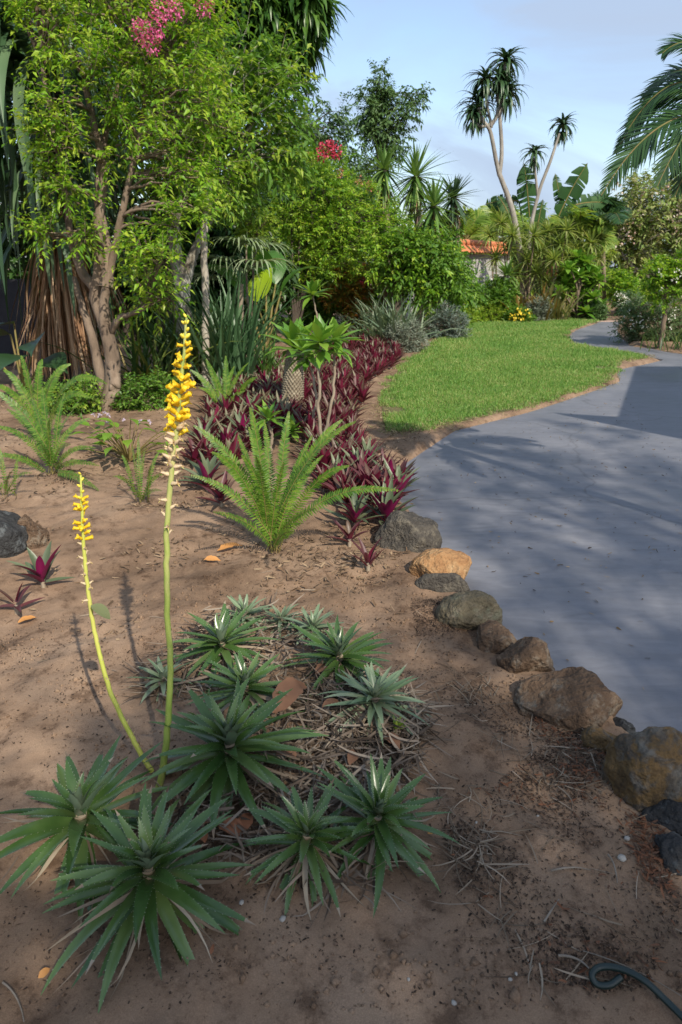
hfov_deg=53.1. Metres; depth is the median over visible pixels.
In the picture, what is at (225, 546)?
dead leaf
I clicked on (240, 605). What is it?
spiny rosette
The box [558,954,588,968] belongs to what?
stick
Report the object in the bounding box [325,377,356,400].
oyster plant
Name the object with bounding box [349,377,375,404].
oyster plant
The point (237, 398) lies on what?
oyster plant
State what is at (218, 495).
oyster plant
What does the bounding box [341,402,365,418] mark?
oyster plant
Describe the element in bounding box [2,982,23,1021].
stick
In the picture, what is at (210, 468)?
oyster plant
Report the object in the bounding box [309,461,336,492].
oyster plant
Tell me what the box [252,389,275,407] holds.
oyster plant
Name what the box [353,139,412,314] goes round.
yucca
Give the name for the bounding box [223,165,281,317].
flowering shrub
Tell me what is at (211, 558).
dead leaf
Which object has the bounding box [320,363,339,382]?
oyster plant
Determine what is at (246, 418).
oyster plant
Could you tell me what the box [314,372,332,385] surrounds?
oyster plant
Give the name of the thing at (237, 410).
oyster plant
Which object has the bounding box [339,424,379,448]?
oyster plant
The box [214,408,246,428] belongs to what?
oyster plant
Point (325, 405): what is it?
oyster plant
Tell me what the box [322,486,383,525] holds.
oyster plant
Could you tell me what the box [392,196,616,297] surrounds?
dense tree
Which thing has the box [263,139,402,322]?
flowering shrub tree
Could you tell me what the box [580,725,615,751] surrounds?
rock
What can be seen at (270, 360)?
lily clump
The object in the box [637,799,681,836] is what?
rock
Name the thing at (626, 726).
rock
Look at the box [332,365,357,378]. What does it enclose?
oyster plant
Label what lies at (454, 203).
yucca
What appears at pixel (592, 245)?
cane thicket
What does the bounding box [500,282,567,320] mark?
bronze strap plant
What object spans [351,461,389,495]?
oyster plant
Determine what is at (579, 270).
glossy shrub
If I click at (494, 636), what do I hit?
rock
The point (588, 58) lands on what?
sky
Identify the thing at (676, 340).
strap plant
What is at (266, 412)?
cane plant
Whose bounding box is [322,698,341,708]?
dead leaf
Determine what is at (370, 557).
oyster plant
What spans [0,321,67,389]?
taro plant
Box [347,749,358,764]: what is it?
dead leaf
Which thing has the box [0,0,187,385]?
yucca tree
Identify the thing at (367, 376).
oyster plant
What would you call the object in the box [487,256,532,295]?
palm
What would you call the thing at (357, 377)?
oyster plant
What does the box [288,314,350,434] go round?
cane plant
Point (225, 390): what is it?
sword fern
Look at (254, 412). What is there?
oyster plant
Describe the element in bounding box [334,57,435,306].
feathery tree
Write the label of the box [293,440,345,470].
oyster plant
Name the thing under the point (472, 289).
dense tree
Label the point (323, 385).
oyster plant
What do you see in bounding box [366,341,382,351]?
oyster plant
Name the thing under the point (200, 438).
oyster plant
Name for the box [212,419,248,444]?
oyster plant
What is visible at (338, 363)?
oyster plant
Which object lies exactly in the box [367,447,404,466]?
oyster plant
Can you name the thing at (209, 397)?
oyster plant
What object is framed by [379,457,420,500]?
oyster plant
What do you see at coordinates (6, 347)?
screen wall
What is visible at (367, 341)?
oyster plant
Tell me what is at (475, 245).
garden wall
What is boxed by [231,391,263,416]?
oyster plant
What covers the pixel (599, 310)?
grey mound shrub
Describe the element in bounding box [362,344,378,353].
oyster plant
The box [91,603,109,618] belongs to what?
caught leaf
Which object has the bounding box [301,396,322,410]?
oyster plant
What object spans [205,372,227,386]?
oyster plant
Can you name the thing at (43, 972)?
dead leaf
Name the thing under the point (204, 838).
dead leaf
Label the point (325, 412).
oyster plant
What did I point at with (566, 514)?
path litter
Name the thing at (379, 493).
oyster plant
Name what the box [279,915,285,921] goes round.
pebble
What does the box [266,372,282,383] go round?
oyster plant
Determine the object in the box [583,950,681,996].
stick
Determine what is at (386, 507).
oyster plant
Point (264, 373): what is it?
oyster plant
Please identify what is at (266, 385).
oyster plant
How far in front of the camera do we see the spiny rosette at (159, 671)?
2.31 m
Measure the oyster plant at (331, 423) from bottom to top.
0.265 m
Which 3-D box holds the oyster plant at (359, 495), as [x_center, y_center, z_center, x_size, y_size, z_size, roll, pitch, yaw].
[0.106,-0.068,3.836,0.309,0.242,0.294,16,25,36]
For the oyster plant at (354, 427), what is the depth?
5.38 m
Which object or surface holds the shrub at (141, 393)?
on the ground at (32, 749)
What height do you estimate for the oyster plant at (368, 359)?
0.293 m
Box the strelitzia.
[485,163,608,297]
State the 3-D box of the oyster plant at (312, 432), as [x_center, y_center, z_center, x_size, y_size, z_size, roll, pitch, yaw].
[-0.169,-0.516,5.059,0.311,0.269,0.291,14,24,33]
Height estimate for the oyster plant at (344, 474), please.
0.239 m
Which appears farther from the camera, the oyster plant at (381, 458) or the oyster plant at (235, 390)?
the oyster plant at (235, 390)
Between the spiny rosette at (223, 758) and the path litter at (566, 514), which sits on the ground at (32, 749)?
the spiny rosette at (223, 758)
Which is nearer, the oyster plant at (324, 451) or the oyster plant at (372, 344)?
the oyster plant at (324, 451)
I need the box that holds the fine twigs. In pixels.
[0,565,681,1012]
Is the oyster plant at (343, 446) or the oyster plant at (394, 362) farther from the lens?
the oyster plant at (394, 362)
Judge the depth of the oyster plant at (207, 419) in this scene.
5.49 m
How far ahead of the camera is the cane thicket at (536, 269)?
18.08 m
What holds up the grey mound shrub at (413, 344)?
on the ground at (32, 749)
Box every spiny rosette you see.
[0,735,174,923]
[40,313,256,1012]
[125,654,202,707]
[140,677,328,839]
[156,600,278,692]
[183,650,306,732]
[213,593,277,630]
[239,779,373,921]
[257,603,304,636]
[279,614,391,705]
[280,603,346,649]
[315,752,459,917]
[318,661,431,752]
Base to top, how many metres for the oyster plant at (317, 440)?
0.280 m
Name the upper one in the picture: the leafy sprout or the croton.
the croton
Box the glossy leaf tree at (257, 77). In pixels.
[111,0,328,382]
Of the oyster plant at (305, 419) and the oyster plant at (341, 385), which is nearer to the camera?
the oyster plant at (305, 419)
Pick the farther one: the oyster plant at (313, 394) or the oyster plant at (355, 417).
the oyster plant at (313, 394)
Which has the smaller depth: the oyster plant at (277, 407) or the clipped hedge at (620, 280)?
the oyster plant at (277, 407)
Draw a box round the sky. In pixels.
[0,0,681,267]
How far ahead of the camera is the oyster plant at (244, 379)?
7.48 m
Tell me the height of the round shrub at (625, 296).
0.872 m
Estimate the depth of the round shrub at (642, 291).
19.83 m
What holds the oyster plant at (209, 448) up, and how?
on the ground at (32, 749)
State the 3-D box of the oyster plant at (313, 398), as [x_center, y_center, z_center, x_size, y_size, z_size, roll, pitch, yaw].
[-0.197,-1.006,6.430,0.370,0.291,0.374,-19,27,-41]
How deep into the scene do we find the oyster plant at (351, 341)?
10.93 m
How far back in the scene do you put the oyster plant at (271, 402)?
6.24 m
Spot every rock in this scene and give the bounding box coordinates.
[0,510,28,557]
[17,514,49,548]
[375,510,441,552]
[409,548,471,579]
[415,573,469,592]
[435,590,502,629]
[476,620,516,653]
[496,636,554,673]
[513,667,622,733]
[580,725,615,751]
[601,726,681,811]
[613,717,635,732]
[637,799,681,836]
[654,831,681,875]
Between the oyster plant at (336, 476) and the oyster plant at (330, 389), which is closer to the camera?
the oyster plant at (336, 476)
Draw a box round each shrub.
[28,370,111,418]
[95,365,178,411]
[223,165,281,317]
[380,317,429,352]
[423,299,472,339]
[460,305,478,322]
[469,298,513,321]
[525,295,553,320]
[552,248,610,318]
[581,299,609,320]
[600,266,640,309]
[612,288,640,315]
[636,279,650,304]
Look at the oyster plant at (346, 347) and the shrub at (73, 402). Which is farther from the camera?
the oyster plant at (346, 347)
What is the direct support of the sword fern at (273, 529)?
on the ground at (32, 749)
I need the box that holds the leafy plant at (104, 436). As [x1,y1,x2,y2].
[71,411,186,461]
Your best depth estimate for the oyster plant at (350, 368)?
8.35 m
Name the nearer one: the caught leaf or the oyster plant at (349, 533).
the caught leaf
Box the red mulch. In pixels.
[442,717,680,990]
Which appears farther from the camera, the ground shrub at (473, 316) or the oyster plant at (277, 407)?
the ground shrub at (473, 316)
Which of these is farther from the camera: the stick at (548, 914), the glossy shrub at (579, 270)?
the glossy shrub at (579, 270)
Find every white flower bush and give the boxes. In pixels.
[472,274,523,320]
[607,286,681,342]
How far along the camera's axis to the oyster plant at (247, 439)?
5.27 m
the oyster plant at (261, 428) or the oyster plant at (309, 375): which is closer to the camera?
the oyster plant at (261, 428)
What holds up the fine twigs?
on the ground at (32, 749)
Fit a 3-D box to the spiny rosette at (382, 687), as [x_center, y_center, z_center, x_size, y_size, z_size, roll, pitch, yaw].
[0.103,0.584,2.094,0.366,0.202,0.358,0,20,0]
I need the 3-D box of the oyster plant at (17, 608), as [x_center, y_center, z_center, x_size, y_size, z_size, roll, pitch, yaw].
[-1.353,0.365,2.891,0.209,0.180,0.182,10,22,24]
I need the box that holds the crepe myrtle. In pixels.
[0,0,266,410]
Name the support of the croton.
on the ground at (32, 749)
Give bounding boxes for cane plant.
[253,400,285,454]
[281,331,332,440]
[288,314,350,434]
[293,279,331,366]
[306,317,365,432]
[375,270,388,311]
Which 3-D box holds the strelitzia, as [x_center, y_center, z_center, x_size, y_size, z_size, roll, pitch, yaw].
[5.629,-7.481,18.872,3.285,3.939,0.905,0,20,0]
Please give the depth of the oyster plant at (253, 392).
6.97 m
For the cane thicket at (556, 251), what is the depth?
17.85 m
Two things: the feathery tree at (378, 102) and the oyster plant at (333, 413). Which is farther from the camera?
the feathery tree at (378, 102)
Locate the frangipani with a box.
[598,163,681,279]
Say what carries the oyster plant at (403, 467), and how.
on the ground at (32, 749)
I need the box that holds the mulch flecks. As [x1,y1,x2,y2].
[0,548,681,1013]
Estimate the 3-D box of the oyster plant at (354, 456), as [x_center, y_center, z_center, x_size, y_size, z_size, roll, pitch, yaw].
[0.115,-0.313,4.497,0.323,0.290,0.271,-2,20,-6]
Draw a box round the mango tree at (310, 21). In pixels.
[156,0,353,351]
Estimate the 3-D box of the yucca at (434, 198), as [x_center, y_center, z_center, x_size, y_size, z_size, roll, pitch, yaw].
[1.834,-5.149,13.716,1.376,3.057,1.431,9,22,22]
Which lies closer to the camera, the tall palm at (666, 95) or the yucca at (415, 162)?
the tall palm at (666, 95)
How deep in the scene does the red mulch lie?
1.71 m
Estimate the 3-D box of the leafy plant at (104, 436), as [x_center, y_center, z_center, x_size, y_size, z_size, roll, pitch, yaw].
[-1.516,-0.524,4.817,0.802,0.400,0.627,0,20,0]
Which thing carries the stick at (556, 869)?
on the ground at (32, 749)
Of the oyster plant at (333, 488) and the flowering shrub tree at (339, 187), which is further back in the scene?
the flowering shrub tree at (339, 187)
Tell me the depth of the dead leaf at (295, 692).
2.07 m
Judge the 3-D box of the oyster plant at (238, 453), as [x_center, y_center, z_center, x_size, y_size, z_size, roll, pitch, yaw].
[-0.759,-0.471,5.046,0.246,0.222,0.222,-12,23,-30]
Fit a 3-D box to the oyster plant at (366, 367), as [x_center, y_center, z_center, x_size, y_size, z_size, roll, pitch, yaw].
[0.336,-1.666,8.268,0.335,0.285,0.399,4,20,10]
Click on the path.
(596, 641)
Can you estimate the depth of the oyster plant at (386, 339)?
11.29 m
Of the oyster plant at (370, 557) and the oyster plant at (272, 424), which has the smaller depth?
the oyster plant at (370, 557)
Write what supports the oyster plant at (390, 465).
on the ground at (32, 749)
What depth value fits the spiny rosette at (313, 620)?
2.55 m
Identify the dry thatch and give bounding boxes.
[119,589,455,931]
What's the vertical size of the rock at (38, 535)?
0.309 m
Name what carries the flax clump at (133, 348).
on the ground at (32, 749)
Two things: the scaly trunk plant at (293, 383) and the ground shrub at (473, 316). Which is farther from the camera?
the ground shrub at (473, 316)
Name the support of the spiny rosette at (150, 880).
on the ground at (32, 749)
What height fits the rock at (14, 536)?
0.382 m
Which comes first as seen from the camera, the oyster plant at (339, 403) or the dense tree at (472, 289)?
the oyster plant at (339, 403)
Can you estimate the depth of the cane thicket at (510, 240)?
17.62 m
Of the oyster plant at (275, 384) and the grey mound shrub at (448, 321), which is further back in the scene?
the grey mound shrub at (448, 321)
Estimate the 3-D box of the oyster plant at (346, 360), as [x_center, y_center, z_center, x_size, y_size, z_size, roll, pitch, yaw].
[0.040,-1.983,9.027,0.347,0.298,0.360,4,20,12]
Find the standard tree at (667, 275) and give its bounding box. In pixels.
[634,249,681,347]
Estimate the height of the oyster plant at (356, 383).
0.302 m
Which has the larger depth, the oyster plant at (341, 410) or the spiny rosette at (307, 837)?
the oyster plant at (341, 410)
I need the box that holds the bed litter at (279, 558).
[0,396,410,646]
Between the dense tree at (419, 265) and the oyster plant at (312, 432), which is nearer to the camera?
the oyster plant at (312, 432)
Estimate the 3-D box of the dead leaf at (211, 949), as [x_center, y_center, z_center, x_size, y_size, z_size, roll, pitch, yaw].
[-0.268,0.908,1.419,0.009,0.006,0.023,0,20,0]
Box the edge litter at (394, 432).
[351,337,436,473]
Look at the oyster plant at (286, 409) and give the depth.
5.97 m
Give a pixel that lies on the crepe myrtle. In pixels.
(132, 33)
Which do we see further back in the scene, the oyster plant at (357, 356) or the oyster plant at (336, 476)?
the oyster plant at (357, 356)
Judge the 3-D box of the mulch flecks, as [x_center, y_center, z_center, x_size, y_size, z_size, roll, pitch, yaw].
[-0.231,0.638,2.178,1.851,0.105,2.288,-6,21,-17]
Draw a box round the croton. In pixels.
[317,261,381,329]
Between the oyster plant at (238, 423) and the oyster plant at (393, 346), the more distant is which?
the oyster plant at (393, 346)
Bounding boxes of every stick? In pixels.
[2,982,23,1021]
[543,899,558,921]
[551,867,589,871]
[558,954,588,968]
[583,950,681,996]
[607,854,617,882]
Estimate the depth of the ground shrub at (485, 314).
16.86 m
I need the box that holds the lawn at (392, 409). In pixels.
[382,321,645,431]
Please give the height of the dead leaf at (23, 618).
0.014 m
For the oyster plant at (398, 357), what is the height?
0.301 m
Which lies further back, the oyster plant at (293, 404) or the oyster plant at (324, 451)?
the oyster plant at (293, 404)
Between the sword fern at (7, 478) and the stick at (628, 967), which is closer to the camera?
the stick at (628, 967)
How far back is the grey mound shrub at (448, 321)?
13.15 m
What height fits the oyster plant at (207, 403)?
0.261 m
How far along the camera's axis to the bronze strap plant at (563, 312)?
17.18 m
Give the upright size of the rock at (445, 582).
0.148 m
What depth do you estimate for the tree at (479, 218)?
23.11 m
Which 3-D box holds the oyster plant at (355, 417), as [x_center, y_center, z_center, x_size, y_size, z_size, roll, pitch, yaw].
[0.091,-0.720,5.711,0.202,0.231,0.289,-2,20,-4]
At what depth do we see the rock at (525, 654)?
2.39 m
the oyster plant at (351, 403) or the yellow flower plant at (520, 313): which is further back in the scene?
the yellow flower plant at (520, 313)
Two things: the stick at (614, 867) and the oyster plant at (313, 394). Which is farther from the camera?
the oyster plant at (313, 394)
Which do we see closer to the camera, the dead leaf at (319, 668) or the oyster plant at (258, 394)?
the dead leaf at (319, 668)
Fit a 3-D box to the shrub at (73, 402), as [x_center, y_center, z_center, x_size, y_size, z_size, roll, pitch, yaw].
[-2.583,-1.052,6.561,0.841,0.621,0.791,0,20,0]
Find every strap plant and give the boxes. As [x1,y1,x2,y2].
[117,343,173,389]
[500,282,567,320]
[524,283,590,319]
[637,325,681,351]
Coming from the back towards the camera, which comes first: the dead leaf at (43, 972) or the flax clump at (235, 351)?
the flax clump at (235, 351)
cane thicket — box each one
[470,208,535,278]
[501,220,554,307]
[527,214,587,297]
[562,218,622,286]
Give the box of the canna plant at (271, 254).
[195,246,324,352]
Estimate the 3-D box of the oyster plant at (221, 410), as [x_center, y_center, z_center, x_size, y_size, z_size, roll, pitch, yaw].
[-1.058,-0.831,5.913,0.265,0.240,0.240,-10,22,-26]
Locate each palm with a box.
[193,235,297,331]
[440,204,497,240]
[466,203,528,241]
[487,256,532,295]
[507,216,580,282]
[543,204,618,285]
[580,189,632,311]
[598,32,681,198]
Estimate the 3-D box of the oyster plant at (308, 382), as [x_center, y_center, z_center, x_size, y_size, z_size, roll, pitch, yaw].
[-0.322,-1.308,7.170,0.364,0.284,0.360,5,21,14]
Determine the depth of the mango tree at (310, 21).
7.44 m
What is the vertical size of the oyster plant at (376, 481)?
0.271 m
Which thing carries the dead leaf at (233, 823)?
on the ground at (32, 749)
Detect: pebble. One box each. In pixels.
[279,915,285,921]
[617,854,626,861]
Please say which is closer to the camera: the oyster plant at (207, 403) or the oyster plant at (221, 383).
the oyster plant at (207, 403)
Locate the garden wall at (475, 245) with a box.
[380,239,509,318]
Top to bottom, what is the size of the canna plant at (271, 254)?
1.609 m
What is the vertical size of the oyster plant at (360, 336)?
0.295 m
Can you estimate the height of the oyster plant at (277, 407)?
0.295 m
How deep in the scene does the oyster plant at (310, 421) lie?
5.52 m
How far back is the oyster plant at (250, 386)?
7.14 m
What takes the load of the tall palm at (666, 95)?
on the ground at (32, 749)
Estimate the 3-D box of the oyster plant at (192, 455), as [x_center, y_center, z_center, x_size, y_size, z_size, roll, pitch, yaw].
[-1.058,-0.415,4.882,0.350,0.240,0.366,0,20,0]
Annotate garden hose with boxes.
[588,963,681,1020]
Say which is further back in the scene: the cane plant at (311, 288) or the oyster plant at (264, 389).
the cane plant at (311, 288)
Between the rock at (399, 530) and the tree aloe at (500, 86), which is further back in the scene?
the tree aloe at (500, 86)
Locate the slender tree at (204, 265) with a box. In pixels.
[167,146,268,385]
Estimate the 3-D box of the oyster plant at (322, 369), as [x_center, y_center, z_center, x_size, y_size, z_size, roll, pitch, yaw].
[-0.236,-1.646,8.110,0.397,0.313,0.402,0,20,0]
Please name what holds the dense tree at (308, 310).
on the ground at (32, 749)
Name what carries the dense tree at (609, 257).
on the ground at (32, 749)
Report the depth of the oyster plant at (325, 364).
8.27 m
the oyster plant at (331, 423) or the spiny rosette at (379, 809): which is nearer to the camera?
the spiny rosette at (379, 809)
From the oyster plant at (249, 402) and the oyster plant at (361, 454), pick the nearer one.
the oyster plant at (361, 454)
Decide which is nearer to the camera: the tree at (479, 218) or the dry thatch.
the dry thatch
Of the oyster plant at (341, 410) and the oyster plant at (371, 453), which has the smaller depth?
the oyster plant at (371, 453)
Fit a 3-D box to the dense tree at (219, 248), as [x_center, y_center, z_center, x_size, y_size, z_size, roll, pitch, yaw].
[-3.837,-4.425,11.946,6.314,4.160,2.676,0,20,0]
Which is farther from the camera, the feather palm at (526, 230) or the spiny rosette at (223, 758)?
the feather palm at (526, 230)
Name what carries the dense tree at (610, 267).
on the ground at (32, 749)
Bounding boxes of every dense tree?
[0,188,302,345]
[3,0,292,344]
[224,125,408,325]
[360,194,428,320]
[362,215,480,325]
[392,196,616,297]
[406,212,488,329]
[474,203,618,301]
[605,196,676,292]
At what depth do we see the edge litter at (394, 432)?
5.69 m
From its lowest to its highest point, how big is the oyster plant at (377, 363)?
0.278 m
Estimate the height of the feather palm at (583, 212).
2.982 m
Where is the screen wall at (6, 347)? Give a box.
[0,279,40,365]
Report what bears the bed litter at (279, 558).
on the ground at (32, 749)
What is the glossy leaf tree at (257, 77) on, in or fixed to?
on the ground at (32, 749)
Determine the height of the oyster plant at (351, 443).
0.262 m
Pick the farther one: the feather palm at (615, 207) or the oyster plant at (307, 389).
the feather palm at (615, 207)
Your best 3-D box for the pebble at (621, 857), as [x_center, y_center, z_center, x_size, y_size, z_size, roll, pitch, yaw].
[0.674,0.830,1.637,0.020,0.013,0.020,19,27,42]
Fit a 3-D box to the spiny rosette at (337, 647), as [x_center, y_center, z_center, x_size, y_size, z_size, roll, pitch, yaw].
[-0.017,0.496,2.305,0.408,0.231,0.433,0,20,0]
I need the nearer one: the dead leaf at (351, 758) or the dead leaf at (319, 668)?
the dead leaf at (351, 758)
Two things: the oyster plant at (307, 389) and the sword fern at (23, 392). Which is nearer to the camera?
the sword fern at (23, 392)
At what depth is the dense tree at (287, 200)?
11.12 m
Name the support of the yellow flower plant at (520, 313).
on the ground at (32, 749)
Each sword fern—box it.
[0,355,106,437]
[0,388,98,490]
[0,449,29,496]
[113,437,161,502]
[190,356,256,402]
[191,407,398,553]
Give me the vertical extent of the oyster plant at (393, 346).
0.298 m
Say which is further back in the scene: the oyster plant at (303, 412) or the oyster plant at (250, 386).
the oyster plant at (250, 386)
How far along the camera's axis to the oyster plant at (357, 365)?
8.61 m
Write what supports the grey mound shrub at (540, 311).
on the lawn at (392, 409)
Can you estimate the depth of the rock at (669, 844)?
1.64 m
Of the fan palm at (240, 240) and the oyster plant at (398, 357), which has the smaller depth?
the fan palm at (240, 240)
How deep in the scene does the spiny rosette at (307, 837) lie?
1.58 m
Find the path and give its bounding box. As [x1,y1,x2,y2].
[400,322,681,732]
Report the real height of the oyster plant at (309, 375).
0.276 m
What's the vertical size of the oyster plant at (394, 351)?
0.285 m
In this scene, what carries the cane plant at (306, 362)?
on the ground at (32, 749)
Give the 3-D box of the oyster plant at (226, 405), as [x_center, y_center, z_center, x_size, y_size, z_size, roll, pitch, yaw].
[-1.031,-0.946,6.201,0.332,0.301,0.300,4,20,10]
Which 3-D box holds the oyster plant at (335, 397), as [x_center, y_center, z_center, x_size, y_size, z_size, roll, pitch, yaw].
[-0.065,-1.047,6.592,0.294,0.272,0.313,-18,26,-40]
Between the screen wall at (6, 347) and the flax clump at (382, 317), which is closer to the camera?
the screen wall at (6, 347)
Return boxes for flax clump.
[32,305,245,393]
[111,261,310,386]
[114,297,252,381]
[336,285,465,348]
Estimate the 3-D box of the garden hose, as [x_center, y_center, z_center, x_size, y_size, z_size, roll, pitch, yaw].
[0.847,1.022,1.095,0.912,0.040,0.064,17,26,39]
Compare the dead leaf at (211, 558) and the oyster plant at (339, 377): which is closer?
the dead leaf at (211, 558)
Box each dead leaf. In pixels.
[18,615,35,622]
[38,967,49,977]
[199,827,207,842]
[204,555,220,560]
[210,944,213,953]
[217,542,241,550]
[217,818,243,837]
[238,813,252,834]
[272,677,306,714]
[275,750,296,756]
[315,664,326,674]
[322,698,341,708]
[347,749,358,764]
[383,732,399,748]
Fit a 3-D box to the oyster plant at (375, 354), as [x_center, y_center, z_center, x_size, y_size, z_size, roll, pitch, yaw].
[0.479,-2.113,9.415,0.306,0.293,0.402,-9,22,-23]
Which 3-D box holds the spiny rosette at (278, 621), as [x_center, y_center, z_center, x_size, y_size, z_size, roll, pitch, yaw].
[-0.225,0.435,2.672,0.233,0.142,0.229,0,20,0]
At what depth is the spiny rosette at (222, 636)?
2.39 m
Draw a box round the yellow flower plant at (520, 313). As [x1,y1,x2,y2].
[501,304,537,321]
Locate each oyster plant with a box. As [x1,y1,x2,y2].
[0,583,44,614]
[8,542,74,587]
[174,450,227,492]
[178,437,215,462]
[181,424,224,451]
[187,414,225,440]
[188,410,222,431]
[189,436,221,461]
[194,468,245,506]
[195,395,222,416]
[197,379,231,393]
[197,406,233,436]
[198,392,212,406]
[201,432,250,462]
[203,404,230,416]
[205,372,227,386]
[210,391,241,414]
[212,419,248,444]
[213,425,240,444]
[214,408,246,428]
[220,411,258,435]
[222,435,251,456]
[224,388,246,409]
[229,380,248,398]
[229,399,249,418]
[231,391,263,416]
[231,408,262,426]
[232,427,269,451]
[235,370,250,384]
[235,378,260,396]
[241,393,267,406]
[241,423,277,441]
[245,386,260,395]
[245,402,262,418]
[249,368,278,379]
[249,373,281,385]
[249,389,269,403]
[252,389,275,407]
[253,402,286,422]
[255,378,278,395]
[256,383,279,395]
[259,411,285,433]
[261,394,284,406]
[262,376,277,388]
[263,390,300,416]
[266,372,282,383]
[267,396,303,421]
[270,366,282,381]
[279,398,304,416]
[285,403,307,425]
[293,409,317,434]
[293,412,326,431]
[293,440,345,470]
[295,416,324,443]
[297,425,342,443]
[298,427,329,448]
[298,431,338,451]
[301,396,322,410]
[301,397,326,417]
[303,391,330,409]
[304,376,321,389]
[304,379,317,399]
[304,388,329,399]
[306,365,328,376]
[306,367,325,377]
[306,374,328,384]
[308,361,332,373]
[308,376,331,398]
[308,403,328,423]
[309,444,349,469]
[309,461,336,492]
[311,451,358,477]
[312,390,346,416]
[312,417,345,444]
[312,466,358,488]
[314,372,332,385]
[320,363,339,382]
[320,406,347,430]
[320,464,364,487]
[321,383,346,400]
[322,393,349,416]
[322,422,351,446]
[322,472,360,502]
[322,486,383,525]
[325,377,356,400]
[325,435,353,459]
[326,390,354,406]
[327,432,366,446]
[328,360,347,369]
[328,516,367,546]
[329,368,351,390]
[330,367,359,383]
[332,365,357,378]
[335,385,366,407]
[335,402,365,429]
[335,432,374,459]
[336,353,354,364]
[336,414,367,437]
[336,478,379,514]
[337,362,358,372]
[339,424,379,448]
[340,444,381,479]
[340,446,381,480]
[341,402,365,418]
[341,411,360,428]
[342,343,356,353]
[342,395,367,411]
[344,358,370,373]
[344,374,370,400]
[346,340,361,348]
[348,371,369,384]
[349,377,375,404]
[349,537,384,571]
[350,436,388,463]
[350,455,395,494]
[351,349,368,360]
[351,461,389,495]
[352,351,363,363]
[355,335,375,345]
[356,368,376,382]
[357,353,373,367]
[357,477,416,524]
[358,332,369,342]
[358,361,380,382]
[359,477,406,509]
[360,437,384,453]
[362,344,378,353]
[365,349,385,360]
[365,468,418,499]
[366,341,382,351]
[366,347,387,358]
[366,459,412,485]
[367,357,391,375]
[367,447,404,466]
[372,354,392,374]
[374,355,394,371]
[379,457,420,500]
[383,334,397,345]
[383,456,418,475]
[384,341,405,351]
[384,349,403,362]
[385,354,400,368]
[388,346,405,358]
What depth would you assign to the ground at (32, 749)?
1.89 m
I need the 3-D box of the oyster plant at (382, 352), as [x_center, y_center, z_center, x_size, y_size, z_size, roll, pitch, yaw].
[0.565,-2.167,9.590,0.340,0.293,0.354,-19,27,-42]
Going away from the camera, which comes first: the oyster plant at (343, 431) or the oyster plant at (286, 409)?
the oyster plant at (343, 431)
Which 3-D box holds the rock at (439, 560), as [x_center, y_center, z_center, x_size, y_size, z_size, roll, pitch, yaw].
[0.456,0.268,3.137,0.267,0.214,0.252,9,22,24]
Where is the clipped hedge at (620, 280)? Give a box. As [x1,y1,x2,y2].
[535,264,680,297]
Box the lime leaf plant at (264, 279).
[248,264,275,347]
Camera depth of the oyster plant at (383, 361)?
8.87 m
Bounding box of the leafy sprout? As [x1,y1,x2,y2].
[268,414,305,441]
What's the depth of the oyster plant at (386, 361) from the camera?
9.09 m
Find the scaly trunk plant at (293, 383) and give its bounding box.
[260,318,322,415]
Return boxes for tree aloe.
[453,45,530,303]
[519,111,576,300]
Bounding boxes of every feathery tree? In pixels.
[256,72,377,187]
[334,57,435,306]
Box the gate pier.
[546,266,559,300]
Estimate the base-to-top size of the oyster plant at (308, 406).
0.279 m
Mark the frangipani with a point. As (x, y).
(639, 237)
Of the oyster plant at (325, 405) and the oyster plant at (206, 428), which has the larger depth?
the oyster plant at (325, 405)
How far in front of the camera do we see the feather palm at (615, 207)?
18.60 m
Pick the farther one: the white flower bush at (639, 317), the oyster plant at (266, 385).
the white flower bush at (639, 317)
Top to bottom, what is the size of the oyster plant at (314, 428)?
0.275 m
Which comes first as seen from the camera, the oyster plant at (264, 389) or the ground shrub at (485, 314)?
the oyster plant at (264, 389)
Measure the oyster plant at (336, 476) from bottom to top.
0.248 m
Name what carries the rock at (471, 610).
on the ground at (32, 749)
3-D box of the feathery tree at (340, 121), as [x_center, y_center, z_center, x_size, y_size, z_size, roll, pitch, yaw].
[-0.854,-7.963,17.288,3.806,5.911,2.672,-10,22,-25]
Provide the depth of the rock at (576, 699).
2.14 m
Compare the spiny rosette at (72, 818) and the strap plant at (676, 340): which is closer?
the spiny rosette at (72, 818)
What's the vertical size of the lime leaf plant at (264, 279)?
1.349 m
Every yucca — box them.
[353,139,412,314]
[374,137,457,328]
[403,176,467,326]
[430,172,483,317]
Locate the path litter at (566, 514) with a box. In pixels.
[410,402,681,688]
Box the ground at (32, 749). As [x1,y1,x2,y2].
[0,269,681,1023]
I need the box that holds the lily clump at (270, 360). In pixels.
[232,323,310,374]
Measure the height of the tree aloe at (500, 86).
6.394 m
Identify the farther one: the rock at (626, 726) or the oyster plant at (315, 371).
the oyster plant at (315, 371)
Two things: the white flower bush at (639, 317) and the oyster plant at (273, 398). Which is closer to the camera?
the oyster plant at (273, 398)

